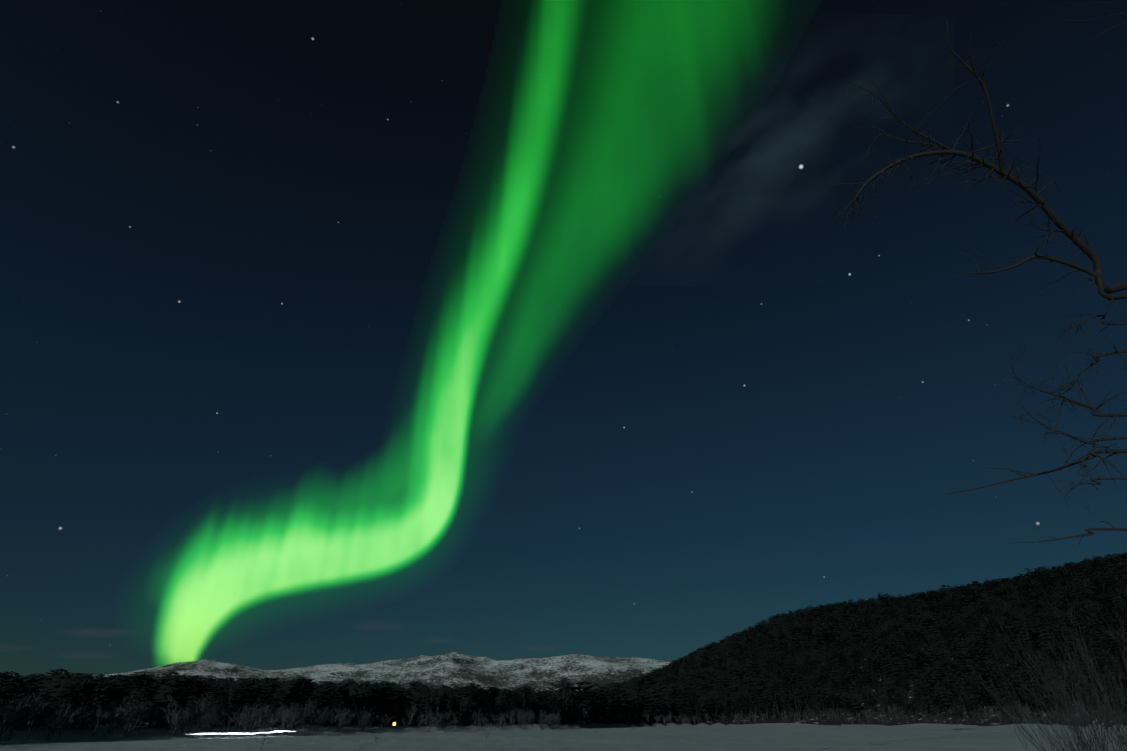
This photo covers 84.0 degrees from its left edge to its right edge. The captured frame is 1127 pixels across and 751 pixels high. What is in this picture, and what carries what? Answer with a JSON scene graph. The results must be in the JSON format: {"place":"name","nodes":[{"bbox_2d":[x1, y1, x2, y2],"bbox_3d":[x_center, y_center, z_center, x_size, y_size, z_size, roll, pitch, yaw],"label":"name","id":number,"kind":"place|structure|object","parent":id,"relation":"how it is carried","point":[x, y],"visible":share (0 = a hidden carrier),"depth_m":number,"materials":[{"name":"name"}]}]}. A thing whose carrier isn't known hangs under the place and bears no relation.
{"place":"outdoors","nodes":[
{"label":"outdoors","id":0,"kind":"place"},
{"bbox_2d":[75,652,671,694],"bbox_3d":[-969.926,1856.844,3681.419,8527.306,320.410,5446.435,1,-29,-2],"label":"snowy mountains","id":1,"kind":"structure","parent":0,"point":[453,669],"depth_m":2696.74,"materials":[{"name":"white snow"}]},
{"bbox_2d":[0,719,1126,750],"bbox_3d":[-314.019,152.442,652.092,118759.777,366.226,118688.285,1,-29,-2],"label":"ground snow","id":2,"kind":"structure","parent":0,"point":[704,737],"depth_m":72.59,"materials":[{"name":"white snow"}]},
{"bbox_2d":[186,731,294,734],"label":"light streak","id":3,"kind":"object","parent":2,"relation":"on","point":[239,733],"visible":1,"depth_m":80.17,"materials":[{"name":"white"}]},
{"bbox_2d":[3,679,699,730],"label":"trees","id":4,"kind":"object","parent":2,"relation":"on","point":[460,713],"visible":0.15,"depth_m":119.96,"materials":[{"name":"black plant"}]},
{"bbox_2d":[0,668,715,729],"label":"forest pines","id":5,"kind":"object","parent":2,"relation":"on","point":[269,692],"visible":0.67,"depth_m":101.45,"materials":[{"name":"black plant"}]},
{"bbox_2d":[387,705,417,725],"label":"cabin","id":6,"kind":"object","parent":2,"relation":"on","point":[395,712],"visible":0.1,"depth_m":120.62,"materials":[{"name":"brown wood"}]},
{"bbox_2d":[259,726,688,748],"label":"lake reed shrubs","id":7,"kind":"object","parent":2,"relation":"on","point":[378,736],"visible":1,"depth_m":58.12,"materials":[{"name":"grey plant"}]},
{"bbox_2d":[0,690,1121,741],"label":"trees","id":8,"kind":"object","parent":2,"relation":"on","point":[134,715],"visible":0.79,"depth_m":88.56,"materials":[{"name":"grey"}]},
{"bbox_2d":[817,0,1126,544],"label":"birch","id":9,"kind":"object","parent":2,"relation":"on","point":[1105,290],"visible":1,"depth_m":3.23,"materials":[{"name":"black plant"}]},
{"bbox_2d":[969,575,1126,750],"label":"bush","id":10,"kind":"object","parent":2,"relation":"on","point":[1120,738],"visible":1,"depth_m":4.59,"materials":[{"name":"grey"}]},
{"bbox_2d":[0,0,1126,676],"label":"sky","id":11,"kind":"structure","parent":0,"point":[331,331],"materials":[{"name":"blue"}]},
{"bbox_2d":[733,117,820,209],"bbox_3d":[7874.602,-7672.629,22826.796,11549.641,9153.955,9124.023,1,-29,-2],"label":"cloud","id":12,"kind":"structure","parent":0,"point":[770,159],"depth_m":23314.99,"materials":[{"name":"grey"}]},
{"bbox_2d":[602,576,1126,729],"bbox_3d":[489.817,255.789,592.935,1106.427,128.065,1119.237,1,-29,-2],"label":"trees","id":13,"kind":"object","parent":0,"point":[893,721],"depth_m":266.64,"materials":[{"name":"black plant"}]},
{"bbox_2d":[546,553,1126,723],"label":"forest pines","id":14,"kind":"object","parent":13,"relation":"on","point":[1096,575],"depth_m":324.05,"materials":[{"name":"black plant"}]},
{"bbox_2d":[554,554,1126,724],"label":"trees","id":15,"kind":"object","parent":13,"relation":"on","point":[772,710],"depth_m":284.61,"materials":[{"name":"black plant"}]}
]}

